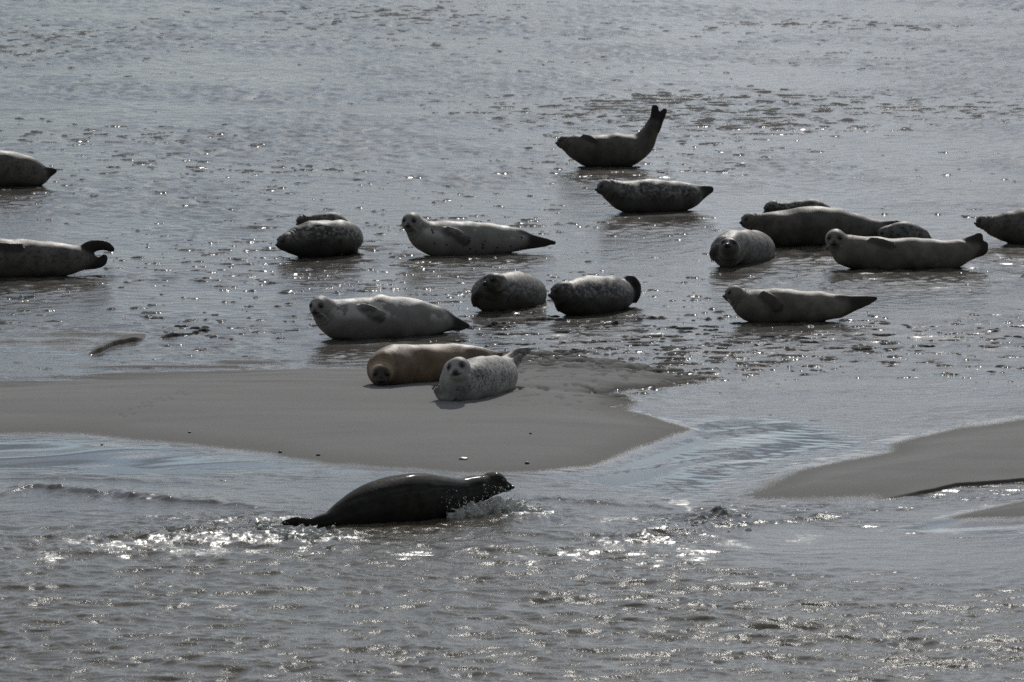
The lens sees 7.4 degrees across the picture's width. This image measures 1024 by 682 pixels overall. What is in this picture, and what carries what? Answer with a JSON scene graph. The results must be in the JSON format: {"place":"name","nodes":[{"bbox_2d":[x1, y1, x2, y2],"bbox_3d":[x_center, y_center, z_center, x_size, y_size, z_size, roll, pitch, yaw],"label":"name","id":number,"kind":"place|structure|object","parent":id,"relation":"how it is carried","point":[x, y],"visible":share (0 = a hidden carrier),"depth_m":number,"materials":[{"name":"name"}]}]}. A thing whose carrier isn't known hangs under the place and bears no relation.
{"place":"outdoors","nodes":[
{"label":"outdoors","id":0,"kind":"place"},
{"bbox_2d":[0,0,1023,681],"bbox_3d":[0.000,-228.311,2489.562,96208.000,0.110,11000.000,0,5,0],"label":"water","id":1,"kind":"structure","parent":0,"point":[136,576],"depth_m":76.78,"materials":[{"name":"grey liquid"}]},
{"bbox_2d":[0,150,56,185],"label":"seal","id":2,"kind":"object","parent":1,"relation":"on","point":[18,169],"visible":1,"depth_m":94.30,"materials":[{"name":"grey fur"}]},
{"bbox_2d":[0,238,113,276],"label":"seal","id":3,"kind":"object","parent":1,"relation":"on","point":[25,258],"visible":1,"depth_m":81.78,"materials":[{"name":"grey fur"}]},
{"bbox_2d":[211,519,340,547],"bbox_3d":[-1.776,1.461,59.303,0.991,0.136,1.959,0,5,0],"label":"splash","id":4,"kind":"object","parent":1,"relation":"on","point":[301,528],"visible":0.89,"depth_m":59.22,"materials":[{"name":"white liquid"}]},
{"bbox_2d":[229,509,335,529],"bbox_3d":[-1.733,1.348,59.673,0.904,0.162,0.832,2,6,17],"label":"spray","id":5,"kind":"object","parent":1,"relation":"on","point":[281,519],"visible":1,"depth_m":59.72,"materials":[{"name":"white liquid"}]},
{"bbox_2d":[275,220,362,256],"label":"seal","id":6,"kind":"object","parent":1,"relation":"on","point":[322,238],"visible":1,"depth_m":84.17,"materials":[{"name":"grey fur"}]},
{"bbox_2d":[296,212,348,224],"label":"seal","id":7,"kind":"object","parent":1,"relation":"on","point":[330,216],"visible":0.45,"depth_m":87.03,"materials":[{"name":"grey fur"}]},
{"bbox_2d":[282,472,514,526],"bbox_3d":[-0.899,1.230,60.230,2.186,0.414,0.433,-5,7,-41],"label":"seal","id":8,"kind":"object","parent":1,"relation":"in","point":[407,497],"visible":0.94,"depth_m":60.10,"materials":[{"name":"black fur"}]},
{"bbox_2d":[399,212,555,255],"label":"seal","id":9,"kind":"object","parent":1,"relation":"on","point":[444,238],"visible":1,"depth_m":84.46,"materials":[{"name":"silver fur"}]},
{"bbox_2d":[446,496,543,518],"bbox_3d":[-0.167,1.302,60.650,0.978,0.207,0.435,-4,7,-35],"label":"splash","id":10,"kind":"object","parent":1,"relation":"on","point":[465,511],"visible":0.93,"depth_m":60.58,"materials":[{"name":"white liquid"}]},
{"bbox_2d":[441,484,558,516],"bbox_3d":[-0.050,1.216,60.287,1.078,0.247,0.646,0,5,0],"label":"spray","id":11,"kind":"object","parent":1,"relation":"on","point":[503,502],"visible":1,"depth_m":60.29,"materials":[{"name":"white liquid"}]},
{"bbox_2d":[555,105,666,166],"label":"seal","id":12,"kind":"object","parent":1,"relation":"on","point":[613,149],"visible":1,"depth_m":97.56,"materials":[{"name":"grey fur"}]},
{"bbox_2d":[594,179,713,212],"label":"seal","id":13,"kind":"object","parent":1,"relation":"on","point":[649,195],"visible":1,"depth_m":90.38,"materials":[{"name":"grey fur"}]},
{"bbox_2d":[636,513,751,541],"bbox_3d":[1.316,1.438,59.642,0.834,0.120,2.119,4,7,35],"label":"splash","id":14,"kind":"object","parent":1,"relation":"on","point":[714,517],"visible":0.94,"depth_m":60.00,"materials":[{"name":"white liquid"}]},
{"bbox_2d":[763,199,830,212],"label":"seal","id":15,"kind":"object","parent":1,"relation":"on","point":[772,206],"visible":0.38,"depth_m":88.74,"materials":[{"name":"grey fur"}]},
{"bbox_2d":[739,206,900,246],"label":"seal","id":16,"kind":"object","parent":1,"relation":"on","point":[809,225],"visible":0.79,"depth_m":85.59,"materials":[{"name":"grey fur"}]},
{"bbox_2d":[876,221,931,238],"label":"seal","id":17,"kind":"object","parent":1,"relation":"on","point":[903,229],"visible":0.58,"depth_m":85.58,"materials":[{"name":"fur"}]},
{"bbox_2d":[823,229,987,269],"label":"seal","id":18,"kind":"object","parent":1,"relation":"on","point":[858,252],"visible":1,"depth_m":82.71,"materials":[{"name":"fur"}]},
{"bbox_2d":[974,208,1023,243],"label":"seal","id":19,"kind":"object","parent":1,"relation":"on","point":[1007,226],"visible":1,"depth_m":85.87,"materials":[{"name":"grey fur"}]},
{"bbox_2d":[0,0,1023,528],"bbox_3d":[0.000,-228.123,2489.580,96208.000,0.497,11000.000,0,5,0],"label":"sand flat","id":20,"kind":"structure","parent":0,"point":[346,416],"depth_m":68.09,"materials":[{"name":"grey sand"}]},
{"bbox_2d":[307,294,469,338],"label":"seal","id":21,"kind":"object","parent":20,"relation":"on","point":[378,316],"visible":1,"depth_m":74.98,"materials":[{"name":"silver fur"}]},
{"bbox_2d":[367,343,502,384],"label":"seal","id":22,"kind":"object","parent":20,"relation":"on","point":[393,364],"visible":0.81,"depth_m":70.02,"materials":[{"name":"brown fur"}]},
{"bbox_2d":[432,347,530,400],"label":"seal","id":23,"kind":"object","parent":20,"relation":"on","point":[477,377],"visible":0.99,"depth_m":68.58,"materials":[{"name":"grey fur"}]},
{"bbox_2d":[471,271,546,310],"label":"seal","id":24,"kind":"object","parent":20,"relation":"on","point":[505,290],"visible":0.97,"depth_m":77.95,"materials":[{"name":"grey fur"}]},
{"bbox_2d":[548,275,640,314],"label":"seal","id":25,"kind":"object","parent":20,"relation":"on","point":[588,295],"visible":1,"depth_m":77.51,"materials":[{"name":"grey fur"}]},
{"bbox_2d":[709,229,774,266],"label":"seal","id":26,"kind":"object","parent":20,"relation":"on","point":[730,248],"visible":0.97,"depth_m":83.15,"materials":[{"name":"fur"}]},
{"bbox_2d":[722,285,876,321],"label":"seal","id":27,"kind":"object","parent":20,"relation":"on","point":[774,305],"visible":1,"depth_m":76.68,"materials":[{"name":"fur"}]}
]}

